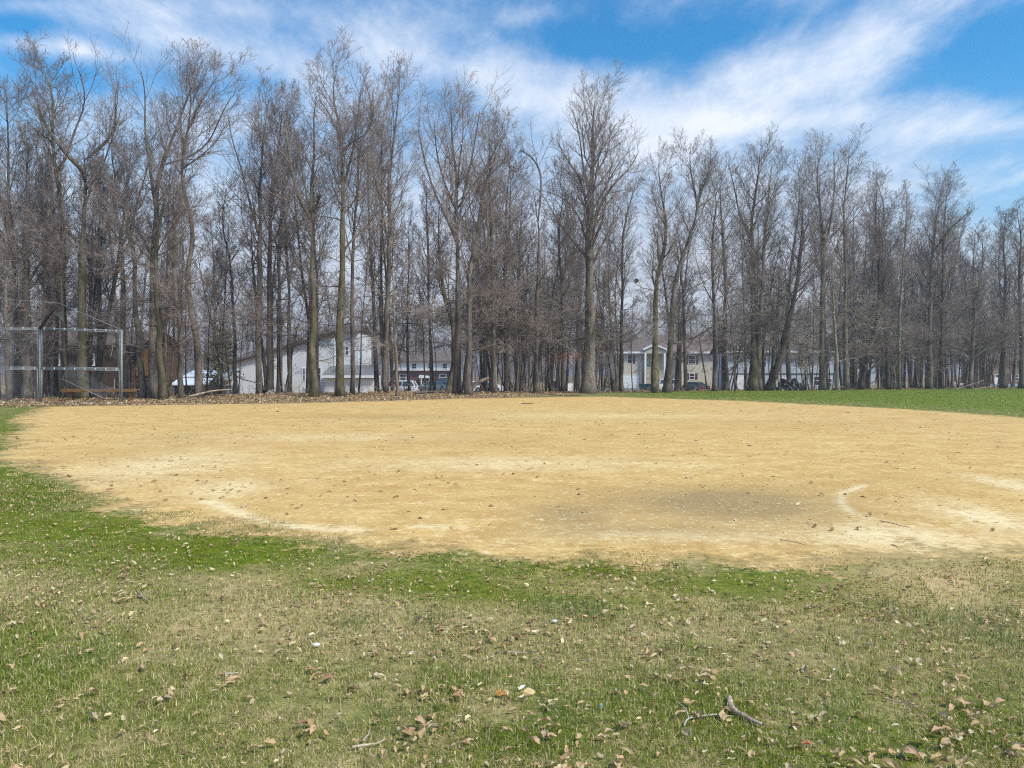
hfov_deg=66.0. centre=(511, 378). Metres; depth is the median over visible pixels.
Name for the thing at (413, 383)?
parked car
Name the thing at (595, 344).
sapling
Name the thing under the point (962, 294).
bare tree
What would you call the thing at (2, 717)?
dead leaf
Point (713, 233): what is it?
bare tree
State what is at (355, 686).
dead leaf
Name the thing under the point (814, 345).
sapling
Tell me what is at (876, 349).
sapling
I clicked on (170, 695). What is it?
dead leaf
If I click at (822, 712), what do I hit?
dead leaf
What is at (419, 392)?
fallen branch
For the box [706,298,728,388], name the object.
young tree
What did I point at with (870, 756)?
dead leaf
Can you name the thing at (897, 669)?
dead leaf
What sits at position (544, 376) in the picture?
evergreen shrub
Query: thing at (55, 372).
bare tree
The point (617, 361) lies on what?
bare tree
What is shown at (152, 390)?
bare tree
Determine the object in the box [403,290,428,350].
bare tree
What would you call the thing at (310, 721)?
dead leaf
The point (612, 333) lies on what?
sapling
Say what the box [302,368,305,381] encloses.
window
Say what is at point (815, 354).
sapling
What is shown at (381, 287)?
bare tree
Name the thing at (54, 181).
bare tree
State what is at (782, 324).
sapling
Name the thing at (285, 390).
undergrowth
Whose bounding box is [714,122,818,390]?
bare tree
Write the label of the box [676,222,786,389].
sapling
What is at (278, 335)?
young tree
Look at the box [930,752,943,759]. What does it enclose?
dead leaf
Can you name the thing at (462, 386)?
sapling
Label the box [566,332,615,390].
sapling
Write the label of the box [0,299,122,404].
backstop
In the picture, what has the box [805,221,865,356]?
bare tree
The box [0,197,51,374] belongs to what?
bare tree
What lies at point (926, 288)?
bare tree
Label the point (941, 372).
bare tree
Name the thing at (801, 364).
sapling
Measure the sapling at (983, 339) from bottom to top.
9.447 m
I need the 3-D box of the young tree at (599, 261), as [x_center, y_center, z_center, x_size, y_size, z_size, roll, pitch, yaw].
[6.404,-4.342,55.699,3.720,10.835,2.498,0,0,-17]
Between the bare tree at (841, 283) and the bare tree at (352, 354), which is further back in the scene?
the bare tree at (841, 283)
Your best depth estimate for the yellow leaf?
3.98 m
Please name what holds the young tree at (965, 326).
on the woodland floor
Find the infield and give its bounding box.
[0,396,1023,562]
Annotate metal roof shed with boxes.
[172,370,217,394]
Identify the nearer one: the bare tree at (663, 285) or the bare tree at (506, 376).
the bare tree at (506, 376)
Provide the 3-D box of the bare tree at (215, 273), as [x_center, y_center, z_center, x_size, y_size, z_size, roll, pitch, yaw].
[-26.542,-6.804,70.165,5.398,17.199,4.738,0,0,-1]
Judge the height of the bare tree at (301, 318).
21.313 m
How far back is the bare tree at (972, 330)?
65.93 m
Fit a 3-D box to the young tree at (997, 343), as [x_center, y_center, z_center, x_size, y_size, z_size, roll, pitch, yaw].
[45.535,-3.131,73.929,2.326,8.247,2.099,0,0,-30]
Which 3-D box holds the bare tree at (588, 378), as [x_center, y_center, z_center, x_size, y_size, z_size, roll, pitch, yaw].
[5.127,-8.760,47.572,9.482,19.786,6.954,0,0,-38]
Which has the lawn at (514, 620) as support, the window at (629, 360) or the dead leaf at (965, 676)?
the dead leaf at (965, 676)
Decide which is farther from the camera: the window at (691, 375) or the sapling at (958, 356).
the window at (691, 375)
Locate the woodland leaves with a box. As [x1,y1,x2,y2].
[0,387,1016,398]
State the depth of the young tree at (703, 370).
56.82 m
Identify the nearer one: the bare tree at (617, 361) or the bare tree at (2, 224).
the bare tree at (2, 224)
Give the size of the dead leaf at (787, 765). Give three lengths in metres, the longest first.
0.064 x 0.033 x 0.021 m
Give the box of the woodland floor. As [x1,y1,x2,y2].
[1,374,1009,398]
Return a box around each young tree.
[0,132,93,398]
[0,231,19,339]
[0,245,15,394]
[1,141,71,397]
[3,263,35,392]
[22,239,53,358]
[67,164,144,360]
[68,192,143,388]
[76,224,116,360]
[108,284,146,375]
[110,257,144,388]
[126,168,190,372]
[143,235,193,368]
[157,269,197,393]
[159,192,205,352]
[185,243,228,395]
[188,248,236,394]
[239,239,281,369]
[261,265,293,391]
[283,283,307,392]
[320,270,347,392]
[344,245,389,392]
[362,216,420,366]
[375,200,427,390]
[405,196,444,390]
[453,255,484,386]
[461,240,497,377]
[461,262,490,369]
[508,233,553,391]
[523,284,558,390]
[529,235,569,373]
[555,216,599,391]
[558,290,583,391]
[574,243,629,338]
[577,219,624,389]
[582,227,627,391]
[626,288,641,390]
[674,293,699,389]
[688,290,712,390]
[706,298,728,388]
[768,264,790,385]
[795,296,816,384]
[796,273,819,386]
[826,270,850,362]
[838,259,864,389]
[842,288,876,387]
[848,304,857,384]
[874,245,920,376]
[907,259,938,356]
[928,297,949,387]
[953,283,978,387]
[977,296,994,386]
[982,302,1009,384]
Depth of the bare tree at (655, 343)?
47.31 m
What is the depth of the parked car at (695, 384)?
110.76 m
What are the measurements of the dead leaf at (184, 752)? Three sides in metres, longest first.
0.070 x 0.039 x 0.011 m
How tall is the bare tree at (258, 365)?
17.144 m
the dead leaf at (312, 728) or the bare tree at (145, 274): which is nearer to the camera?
the dead leaf at (312, 728)
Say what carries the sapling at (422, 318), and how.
on the woodland floor
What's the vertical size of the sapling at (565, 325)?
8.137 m
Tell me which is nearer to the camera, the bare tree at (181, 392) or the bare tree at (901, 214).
the bare tree at (181, 392)
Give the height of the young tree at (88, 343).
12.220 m
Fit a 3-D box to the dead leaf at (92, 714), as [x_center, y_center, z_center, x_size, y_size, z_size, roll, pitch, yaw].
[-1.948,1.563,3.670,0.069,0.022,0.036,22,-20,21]
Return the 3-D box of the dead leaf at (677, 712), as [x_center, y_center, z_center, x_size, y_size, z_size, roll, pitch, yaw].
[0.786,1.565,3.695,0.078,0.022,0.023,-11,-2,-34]
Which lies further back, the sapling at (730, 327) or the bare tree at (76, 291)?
the bare tree at (76, 291)
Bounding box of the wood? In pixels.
[0,283,1023,384]
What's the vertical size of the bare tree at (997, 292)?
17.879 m
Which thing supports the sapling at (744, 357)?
on the woodland floor
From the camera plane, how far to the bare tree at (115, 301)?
49.33 m
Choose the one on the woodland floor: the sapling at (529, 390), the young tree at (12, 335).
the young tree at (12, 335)
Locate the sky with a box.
[0,0,1023,373]
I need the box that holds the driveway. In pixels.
[599,388,639,390]
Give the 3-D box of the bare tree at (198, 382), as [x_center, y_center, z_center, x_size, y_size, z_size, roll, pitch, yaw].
[-15.412,-7.984,38.947,6.211,18.270,6.713,0,0,-26]
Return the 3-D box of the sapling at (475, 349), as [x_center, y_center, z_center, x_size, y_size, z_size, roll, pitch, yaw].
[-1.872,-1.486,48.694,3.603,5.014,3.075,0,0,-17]
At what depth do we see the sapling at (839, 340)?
59.80 m
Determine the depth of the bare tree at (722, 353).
61.22 m
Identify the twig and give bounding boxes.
[352,738,383,748]
[362,728,370,741]
[676,701,732,726]
[882,698,932,711]
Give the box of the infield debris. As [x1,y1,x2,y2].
[3,400,1023,554]
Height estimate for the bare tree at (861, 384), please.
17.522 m
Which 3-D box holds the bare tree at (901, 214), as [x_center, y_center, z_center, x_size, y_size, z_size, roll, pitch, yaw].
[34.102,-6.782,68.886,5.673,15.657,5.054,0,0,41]
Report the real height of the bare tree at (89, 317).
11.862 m
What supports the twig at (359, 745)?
on the lawn at (514, 620)
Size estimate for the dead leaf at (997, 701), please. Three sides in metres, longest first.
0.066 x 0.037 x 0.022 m
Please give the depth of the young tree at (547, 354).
49.62 m
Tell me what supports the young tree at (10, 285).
on the lawn at (514, 620)
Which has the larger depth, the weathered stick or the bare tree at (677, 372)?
the bare tree at (677, 372)
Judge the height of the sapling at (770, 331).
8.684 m
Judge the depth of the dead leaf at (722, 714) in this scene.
3.69 m
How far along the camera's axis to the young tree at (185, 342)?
50.06 m
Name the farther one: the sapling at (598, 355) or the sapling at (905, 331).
the sapling at (905, 331)
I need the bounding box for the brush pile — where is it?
[775,378,806,390]
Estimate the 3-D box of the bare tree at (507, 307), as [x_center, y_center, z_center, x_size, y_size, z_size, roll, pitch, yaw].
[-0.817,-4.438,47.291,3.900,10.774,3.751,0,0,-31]
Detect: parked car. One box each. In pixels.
[389,381,418,390]
[418,381,445,390]
[437,378,452,385]
[473,382,502,391]
[659,379,683,389]
[683,382,709,390]
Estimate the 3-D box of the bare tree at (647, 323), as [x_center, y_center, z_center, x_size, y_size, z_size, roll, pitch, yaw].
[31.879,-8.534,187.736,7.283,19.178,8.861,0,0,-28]
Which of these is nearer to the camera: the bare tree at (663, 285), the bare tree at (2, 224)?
the bare tree at (2, 224)
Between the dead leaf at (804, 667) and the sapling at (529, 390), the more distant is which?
the sapling at (529, 390)
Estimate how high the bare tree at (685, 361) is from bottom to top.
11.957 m
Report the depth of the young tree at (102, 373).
46.03 m
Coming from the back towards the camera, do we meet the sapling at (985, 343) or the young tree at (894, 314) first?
the sapling at (985, 343)
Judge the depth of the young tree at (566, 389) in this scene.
56.41 m
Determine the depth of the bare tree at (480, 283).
60.60 m
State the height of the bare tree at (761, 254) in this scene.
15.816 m
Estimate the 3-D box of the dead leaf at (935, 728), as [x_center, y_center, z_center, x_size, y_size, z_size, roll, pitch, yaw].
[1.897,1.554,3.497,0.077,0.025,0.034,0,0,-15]
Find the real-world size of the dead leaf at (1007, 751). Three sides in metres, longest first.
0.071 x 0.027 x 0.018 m
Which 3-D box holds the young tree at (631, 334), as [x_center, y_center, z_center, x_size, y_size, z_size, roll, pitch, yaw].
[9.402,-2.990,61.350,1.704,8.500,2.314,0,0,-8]
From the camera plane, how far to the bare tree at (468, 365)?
42.73 m
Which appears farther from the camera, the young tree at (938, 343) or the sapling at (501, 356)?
the young tree at (938, 343)
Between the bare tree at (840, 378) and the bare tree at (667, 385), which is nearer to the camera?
the bare tree at (667, 385)
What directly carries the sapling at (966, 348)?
on the woodland floor
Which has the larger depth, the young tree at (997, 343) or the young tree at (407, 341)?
the young tree at (997, 343)
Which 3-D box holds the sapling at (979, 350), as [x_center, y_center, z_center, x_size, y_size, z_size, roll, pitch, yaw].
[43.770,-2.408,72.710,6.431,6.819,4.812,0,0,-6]
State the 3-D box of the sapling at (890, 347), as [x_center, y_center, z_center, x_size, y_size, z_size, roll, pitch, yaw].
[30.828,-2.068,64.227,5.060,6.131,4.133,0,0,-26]
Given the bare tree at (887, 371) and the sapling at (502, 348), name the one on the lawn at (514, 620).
the bare tree at (887, 371)
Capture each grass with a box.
[0,413,102,511]
[507,388,1023,416]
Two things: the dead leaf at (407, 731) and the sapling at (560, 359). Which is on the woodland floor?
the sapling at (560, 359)
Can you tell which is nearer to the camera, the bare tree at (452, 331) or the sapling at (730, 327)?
the bare tree at (452, 331)
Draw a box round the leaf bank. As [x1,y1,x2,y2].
[0,390,578,407]
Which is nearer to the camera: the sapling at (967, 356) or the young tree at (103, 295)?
the young tree at (103, 295)
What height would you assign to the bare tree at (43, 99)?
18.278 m
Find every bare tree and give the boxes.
[0,28,124,398]
[0,48,144,399]
[0,72,88,398]
[0,113,95,399]
[0,123,113,396]
[0,138,21,326]
[0,187,42,394]
[0,195,72,399]
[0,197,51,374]
[0,210,39,345]
[0,215,13,359]
[1,278,18,384]
[8,95,94,347]
[10,159,86,396]
[13,187,92,394]
[31,210,77,331]
[33,132,186,397]
[47,128,225,398]
[50,165,125,396]
[66,95,205,397]
[67,241,88,330]
[69,196,112,319]
[80,139,231,399]
[88,159,148,393]
[90,22,268,398]
[93,135,219,398]
[110,213,165,330]
[130,37,266,397]
[139,227,186,366]
[144,218,207,395]
[159,179,207,360]
[163,169,296,393]
[189,64,324,393]
[190,209,246,370]
[196,289,218,369]
[201,216,246,394]
[216,78,332,394]
[222,79,388,396]
[228,194,309,392]
[228,271,255,358]
[236,121,332,391]
[240,115,355,392]
[243,288,264,354]
[248,153,365,392]
[255,25,409,396]
[276,295,298,345]
[288,122,339,392]
[297,305,307,338]
[299,55,420,394]
[300,271,322,336]
[319,299,334,331]
[330,51,447,392]
[332,116,430,390]
[338,110,418,390]
[367,269,456,395]
[367,294,383,352]
[376,298,392,368]
[388,269,417,354]
[391,66,520,394]
[395,171,450,390]
[402,184,502,391]
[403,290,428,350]
[416,107,542,395]
[432,84,561,392]
[434,132,551,392]
[442,298,462,351]
[446,177,512,391]
[447,186,500,385]
[450,183,511,364]
[461,112,557,392]
[476,120,578,393]
[478,219,534,369]
[499,191,548,390]
[502,213,543,390]
[509,221,558,384]
[518,55,669,393]
[521,149,608,391]
[523,164,594,391]
[539,182,618,391]
[549,227,578,386]
[551,194,611,389]
[557,209,604,377]
[569,152,659,391]
[585,198,639,389]
[621,135,698,392]
[632,127,784,392]
[637,305,652,335]
[642,207,693,388]
[642,286,652,335]
[650,220,709,390]
[660,203,710,390]
[674,141,767,390]
[677,281,694,332]
[682,150,757,390]
[685,298,697,333]
[707,297,717,333]
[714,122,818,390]
[721,216,766,388]
[723,139,812,390]
[727,284,738,334]
[737,176,838,390]
[740,205,785,355]
[740,232,805,387]
[755,144,833,379]
[765,264,783,332]
[783,233,882,389]
[786,128,869,389]
[797,158,856,389]
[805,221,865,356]
[806,123,907,389]
[808,194,881,387]
[808,303,832,341]
[810,271,837,339]
[815,247,857,385]
[816,235,875,375]
[838,163,918,388]
[839,189,891,387]
[847,163,955,389]
[848,249,866,369]
[850,199,904,385]
[857,178,928,389]
[858,221,907,387]
[860,211,909,387]
[865,224,903,387]
[872,245,895,386]
[874,209,925,388]
[878,232,918,372]
[885,159,1017,388]
[885,224,951,387]
[890,219,1023,388]
[890,272,920,387]
[891,235,949,387]
[892,211,936,382]
[893,163,986,388]
[895,208,960,387]
[906,242,962,385]
[919,240,961,382]
[920,205,977,387]
[925,249,962,387]
[946,226,987,385]
[947,218,998,387]
[948,203,1023,388]
[949,229,1017,386]
[951,244,990,361]
[979,226,1018,386]
[983,266,998,348]
[994,195,1023,388]
[995,220,1023,387]
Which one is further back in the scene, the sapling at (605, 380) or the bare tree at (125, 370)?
the sapling at (605, 380)
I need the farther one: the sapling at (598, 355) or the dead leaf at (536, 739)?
the sapling at (598, 355)
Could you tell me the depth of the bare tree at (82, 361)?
37.34 m
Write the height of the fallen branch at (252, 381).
1.255 m
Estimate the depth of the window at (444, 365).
127.47 m
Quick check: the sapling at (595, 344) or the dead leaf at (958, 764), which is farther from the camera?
the sapling at (595, 344)
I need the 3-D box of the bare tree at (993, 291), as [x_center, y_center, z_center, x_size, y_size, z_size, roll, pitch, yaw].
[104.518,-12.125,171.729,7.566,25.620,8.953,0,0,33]
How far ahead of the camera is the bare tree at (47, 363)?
38.88 m
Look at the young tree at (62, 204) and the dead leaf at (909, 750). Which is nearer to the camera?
the dead leaf at (909, 750)
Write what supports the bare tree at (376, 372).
on the woodland floor
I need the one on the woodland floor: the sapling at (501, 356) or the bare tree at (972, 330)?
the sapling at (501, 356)
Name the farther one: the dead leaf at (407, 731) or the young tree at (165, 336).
the young tree at (165, 336)
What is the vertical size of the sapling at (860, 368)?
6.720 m
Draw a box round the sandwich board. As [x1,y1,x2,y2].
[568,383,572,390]
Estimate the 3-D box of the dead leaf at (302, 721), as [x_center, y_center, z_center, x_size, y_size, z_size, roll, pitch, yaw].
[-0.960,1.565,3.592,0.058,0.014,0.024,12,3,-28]
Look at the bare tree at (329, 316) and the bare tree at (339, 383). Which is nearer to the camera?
the bare tree at (339, 383)
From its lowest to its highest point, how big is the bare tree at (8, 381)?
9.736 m
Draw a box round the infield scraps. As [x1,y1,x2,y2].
[20,403,1023,530]
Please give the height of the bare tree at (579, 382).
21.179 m
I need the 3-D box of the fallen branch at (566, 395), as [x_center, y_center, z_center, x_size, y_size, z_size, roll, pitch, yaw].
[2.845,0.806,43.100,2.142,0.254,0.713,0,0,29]
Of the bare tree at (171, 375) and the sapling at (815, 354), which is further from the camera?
the sapling at (815, 354)
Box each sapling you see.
[70,291,135,394]
[204,304,265,393]
[323,226,438,386]
[380,322,430,389]
[391,226,515,390]
[391,276,466,390]
[403,304,465,390]
[424,268,530,338]
[429,230,552,387]
[437,273,552,392]
[440,289,534,371]
[461,318,500,390]
[462,313,525,390]
[463,286,534,390]
[466,253,572,392]
[473,269,578,392]
[475,257,580,390]
[475,308,529,383]
[482,233,572,389]
[509,230,611,391]
[509,247,595,391]
[511,299,584,391]
[512,322,567,390]
[523,276,602,390]
[525,260,618,355]
[529,308,574,374]
[531,330,580,390]
[557,309,626,388]
[565,320,615,366]
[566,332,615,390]
[578,299,640,389]
[579,297,629,384]
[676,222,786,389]
[702,304,765,390]
[707,303,784,390]
[718,327,766,387]
[719,311,769,389]
[721,272,811,351]
[727,264,814,377]
[731,273,816,388]
[731,329,792,364]
[734,265,811,368]
[734,293,810,390]
[768,305,829,389]
[775,329,826,389]
[780,310,842,389]
[783,336,817,379]
[791,319,849,366]
[800,294,851,388]
[801,253,894,389]
[818,301,910,389]
[827,306,873,381]
[836,311,902,382]
[840,309,913,388]
[848,323,893,388]
[851,308,901,387]
[859,311,923,385]
[861,290,938,388]
[862,332,912,388]
[864,324,911,387]
[875,303,920,387]
[884,314,935,358]
[896,316,947,388]
[902,292,972,387]
[906,267,988,387]
[906,311,956,387]
[906,314,958,387]
[920,344,948,387]
[934,312,985,387]
[935,322,975,387]
[944,333,983,387]
[946,322,996,384]
[948,288,1017,385]
[949,286,1017,386]
[951,297,1018,387]
[951,321,1001,381]
[953,287,1023,388]
[955,284,1023,379]
[975,310,1023,366]
[987,313,1023,384]
[989,331,1018,387]
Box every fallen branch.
[188,389,231,397]
[231,371,278,394]
[414,391,444,394]
[472,377,489,390]
[549,391,580,395]
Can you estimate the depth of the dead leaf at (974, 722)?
3.57 m
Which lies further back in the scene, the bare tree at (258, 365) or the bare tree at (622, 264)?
the bare tree at (622, 264)
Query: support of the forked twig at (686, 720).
on the lawn at (514, 620)
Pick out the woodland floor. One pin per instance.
(3, 385)
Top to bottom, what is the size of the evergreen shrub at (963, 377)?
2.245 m
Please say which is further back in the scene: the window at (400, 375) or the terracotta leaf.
the window at (400, 375)
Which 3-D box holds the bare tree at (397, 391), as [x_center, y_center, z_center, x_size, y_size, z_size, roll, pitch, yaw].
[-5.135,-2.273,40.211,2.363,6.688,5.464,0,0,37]
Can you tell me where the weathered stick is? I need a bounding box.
[727,695,762,724]
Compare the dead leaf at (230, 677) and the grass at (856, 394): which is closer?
the dead leaf at (230, 677)
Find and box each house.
[11,331,183,394]
[226,325,381,393]
[393,352,461,385]
[608,334,712,387]
[709,340,834,389]
[833,339,874,384]
[956,350,1018,383]
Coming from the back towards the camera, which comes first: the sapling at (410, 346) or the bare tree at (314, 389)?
the sapling at (410, 346)
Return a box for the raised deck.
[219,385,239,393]
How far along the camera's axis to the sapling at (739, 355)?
60.19 m
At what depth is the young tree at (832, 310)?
66.64 m
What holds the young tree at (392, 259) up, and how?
on the woodland floor
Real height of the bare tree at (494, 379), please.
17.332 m
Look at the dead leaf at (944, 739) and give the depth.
3.42 m
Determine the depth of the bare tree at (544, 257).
92.80 m
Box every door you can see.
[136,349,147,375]
[344,380,349,392]
[360,380,373,392]
[623,375,637,387]
[737,376,743,388]
[1006,373,1009,382]
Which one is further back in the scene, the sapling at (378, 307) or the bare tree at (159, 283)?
the bare tree at (159, 283)
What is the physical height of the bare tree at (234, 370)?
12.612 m
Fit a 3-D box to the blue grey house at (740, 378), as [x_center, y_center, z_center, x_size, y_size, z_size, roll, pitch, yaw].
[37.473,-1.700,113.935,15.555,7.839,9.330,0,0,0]
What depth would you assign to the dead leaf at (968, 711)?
3.71 m
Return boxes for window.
[92,354,94,365]
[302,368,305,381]
[399,374,405,379]
[411,363,416,368]
[442,363,446,368]
[627,355,632,363]
[688,355,695,363]
[689,373,694,379]
[813,376,818,385]
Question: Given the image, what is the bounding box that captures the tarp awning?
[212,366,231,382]
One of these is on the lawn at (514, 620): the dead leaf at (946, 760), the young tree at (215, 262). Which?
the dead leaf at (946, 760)
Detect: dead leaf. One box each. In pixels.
[0,713,5,720]
[10,764,22,767]
[87,710,97,719]
[89,687,98,692]
[164,693,173,697]
[177,750,194,754]
[221,680,234,685]
[226,675,241,680]
[247,744,262,747]
[263,738,276,743]
[295,720,306,723]
[307,718,312,725]
[309,671,321,680]
[309,725,316,734]
[322,673,333,679]
[346,684,358,690]
[402,729,412,734]
[414,716,424,727]
[418,727,425,737]
[426,723,438,729]
[456,738,470,743]
[501,726,512,730]
[519,725,528,731]
[528,735,539,743]
[538,716,550,721]
[541,729,548,739]
[561,749,571,759]
[576,761,583,767]
[613,758,621,765]
[617,755,626,763]
[619,747,633,754]
[675,710,685,717]
[681,728,689,735]
[695,710,702,717]
[701,671,710,678]
[719,709,726,720]
[784,762,792,767]
[801,665,806,673]
[819,710,827,715]
[829,746,839,752]
[844,758,863,765]
[868,752,874,760]
[881,757,898,767]
[889,666,901,675]
[902,747,919,759]
[906,745,918,752]
[911,693,920,699]
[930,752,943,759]
[931,725,948,731]
[939,711,947,717]
[939,757,949,762]
[941,737,949,747]
[948,663,958,669]
[948,703,954,710]
[950,731,958,739]
[955,673,969,678]
[955,696,965,706]
[955,759,962,767]
[963,708,971,715]
[971,719,979,726]
[994,698,1004,706]
[1005,748,1014,755]
[1012,744,1023,749]
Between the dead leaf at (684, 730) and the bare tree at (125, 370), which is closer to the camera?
the dead leaf at (684, 730)
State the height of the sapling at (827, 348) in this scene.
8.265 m
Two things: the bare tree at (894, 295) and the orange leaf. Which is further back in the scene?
the bare tree at (894, 295)
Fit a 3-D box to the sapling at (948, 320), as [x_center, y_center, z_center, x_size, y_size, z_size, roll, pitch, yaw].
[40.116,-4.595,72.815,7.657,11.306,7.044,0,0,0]
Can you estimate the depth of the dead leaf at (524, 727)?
3.51 m
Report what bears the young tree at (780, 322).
on the woodland floor
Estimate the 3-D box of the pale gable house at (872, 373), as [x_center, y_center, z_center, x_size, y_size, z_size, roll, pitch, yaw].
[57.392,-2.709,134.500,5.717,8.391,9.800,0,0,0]
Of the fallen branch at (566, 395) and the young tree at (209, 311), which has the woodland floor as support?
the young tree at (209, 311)
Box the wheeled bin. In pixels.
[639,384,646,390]
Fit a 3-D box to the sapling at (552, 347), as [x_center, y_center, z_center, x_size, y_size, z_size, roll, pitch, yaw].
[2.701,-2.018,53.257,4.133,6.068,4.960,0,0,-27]
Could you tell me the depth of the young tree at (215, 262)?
42.72 m
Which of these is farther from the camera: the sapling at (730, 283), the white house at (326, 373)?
the white house at (326, 373)
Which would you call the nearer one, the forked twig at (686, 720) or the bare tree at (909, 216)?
the forked twig at (686, 720)
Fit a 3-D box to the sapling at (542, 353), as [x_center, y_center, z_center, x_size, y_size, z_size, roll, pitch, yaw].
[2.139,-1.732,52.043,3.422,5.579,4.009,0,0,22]
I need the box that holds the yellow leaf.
[523,687,534,694]
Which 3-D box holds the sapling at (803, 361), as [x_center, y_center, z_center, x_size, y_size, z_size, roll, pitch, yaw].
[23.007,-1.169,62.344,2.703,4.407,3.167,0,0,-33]
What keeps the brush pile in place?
on the lawn at (514, 620)
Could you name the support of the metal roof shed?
on the woodland floor
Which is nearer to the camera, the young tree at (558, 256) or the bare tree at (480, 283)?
the young tree at (558, 256)
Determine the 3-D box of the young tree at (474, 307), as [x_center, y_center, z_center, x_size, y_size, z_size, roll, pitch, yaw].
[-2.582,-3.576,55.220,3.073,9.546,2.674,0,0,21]
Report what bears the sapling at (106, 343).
on the woodland floor
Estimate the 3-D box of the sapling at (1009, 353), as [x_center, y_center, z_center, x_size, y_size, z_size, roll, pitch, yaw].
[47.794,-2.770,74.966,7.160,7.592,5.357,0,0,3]
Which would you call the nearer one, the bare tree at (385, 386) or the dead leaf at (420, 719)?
the dead leaf at (420, 719)
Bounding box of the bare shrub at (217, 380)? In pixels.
[202,325,244,393]
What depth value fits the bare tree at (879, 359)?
96.70 m
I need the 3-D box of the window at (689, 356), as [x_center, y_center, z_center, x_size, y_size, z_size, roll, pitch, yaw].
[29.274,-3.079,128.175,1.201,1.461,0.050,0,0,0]
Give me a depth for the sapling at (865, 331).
61.11 m
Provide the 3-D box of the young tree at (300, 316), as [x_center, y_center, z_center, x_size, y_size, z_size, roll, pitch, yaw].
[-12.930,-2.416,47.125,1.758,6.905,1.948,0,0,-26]
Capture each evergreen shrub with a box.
[542,368,547,387]
[605,377,625,390]
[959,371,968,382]
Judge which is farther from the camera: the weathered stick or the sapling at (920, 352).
the sapling at (920, 352)
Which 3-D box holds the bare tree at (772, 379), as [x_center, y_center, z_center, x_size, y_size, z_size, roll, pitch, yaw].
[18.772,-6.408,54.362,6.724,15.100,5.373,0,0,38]
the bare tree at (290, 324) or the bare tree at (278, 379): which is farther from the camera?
the bare tree at (290, 324)
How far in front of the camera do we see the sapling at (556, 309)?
50.89 m
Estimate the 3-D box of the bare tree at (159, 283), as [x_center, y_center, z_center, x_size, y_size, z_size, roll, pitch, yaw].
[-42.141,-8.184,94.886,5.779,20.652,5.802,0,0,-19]
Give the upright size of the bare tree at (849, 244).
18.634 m
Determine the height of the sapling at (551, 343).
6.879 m
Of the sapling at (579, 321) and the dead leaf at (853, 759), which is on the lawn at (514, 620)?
the dead leaf at (853, 759)
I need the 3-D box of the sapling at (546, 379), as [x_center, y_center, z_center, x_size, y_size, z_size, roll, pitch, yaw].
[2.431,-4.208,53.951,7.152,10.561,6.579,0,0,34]
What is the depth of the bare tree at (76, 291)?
96.85 m
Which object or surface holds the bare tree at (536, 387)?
on the lawn at (514, 620)
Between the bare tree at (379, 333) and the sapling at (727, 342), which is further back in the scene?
the bare tree at (379, 333)
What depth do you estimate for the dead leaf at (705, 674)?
4.13 m
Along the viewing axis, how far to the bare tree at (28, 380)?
37.22 m
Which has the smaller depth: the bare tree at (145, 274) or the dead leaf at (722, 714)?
the dead leaf at (722, 714)
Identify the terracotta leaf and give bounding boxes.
[800,739,812,744]
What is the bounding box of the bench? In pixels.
[61,389,139,400]
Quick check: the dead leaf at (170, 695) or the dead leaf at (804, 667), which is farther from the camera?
the dead leaf at (804, 667)
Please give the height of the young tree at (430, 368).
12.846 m
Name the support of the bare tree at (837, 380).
on the lawn at (514, 620)
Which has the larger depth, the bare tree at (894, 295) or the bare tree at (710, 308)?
the bare tree at (710, 308)
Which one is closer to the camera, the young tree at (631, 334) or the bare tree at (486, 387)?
the bare tree at (486, 387)
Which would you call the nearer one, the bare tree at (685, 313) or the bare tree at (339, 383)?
the bare tree at (339, 383)
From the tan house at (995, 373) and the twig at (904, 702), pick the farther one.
the tan house at (995, 373)
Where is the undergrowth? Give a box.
[0,377,1017,398]
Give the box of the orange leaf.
[496,690,504,695]
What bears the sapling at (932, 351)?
on the woodland floor
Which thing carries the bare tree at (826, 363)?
on the woodland floor
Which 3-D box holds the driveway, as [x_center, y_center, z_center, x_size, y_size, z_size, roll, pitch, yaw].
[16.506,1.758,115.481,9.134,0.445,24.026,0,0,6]
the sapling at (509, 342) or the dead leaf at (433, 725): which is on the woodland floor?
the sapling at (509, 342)
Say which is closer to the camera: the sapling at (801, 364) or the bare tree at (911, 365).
the sapling at (801, 364)
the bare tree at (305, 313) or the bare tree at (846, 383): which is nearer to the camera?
the bare tree at (846, 383)
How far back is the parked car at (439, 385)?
115.85 m
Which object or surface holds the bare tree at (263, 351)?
on the woodland floor
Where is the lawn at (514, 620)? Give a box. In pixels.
[0,388,1023,767]
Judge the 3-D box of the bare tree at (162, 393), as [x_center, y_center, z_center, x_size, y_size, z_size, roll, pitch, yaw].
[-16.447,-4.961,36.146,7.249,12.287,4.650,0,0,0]
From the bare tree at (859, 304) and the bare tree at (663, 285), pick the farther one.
the bare tree at (859, 304)
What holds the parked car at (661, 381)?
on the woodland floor
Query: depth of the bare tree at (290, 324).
145.14 m
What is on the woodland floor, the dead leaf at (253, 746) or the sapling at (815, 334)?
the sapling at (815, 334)

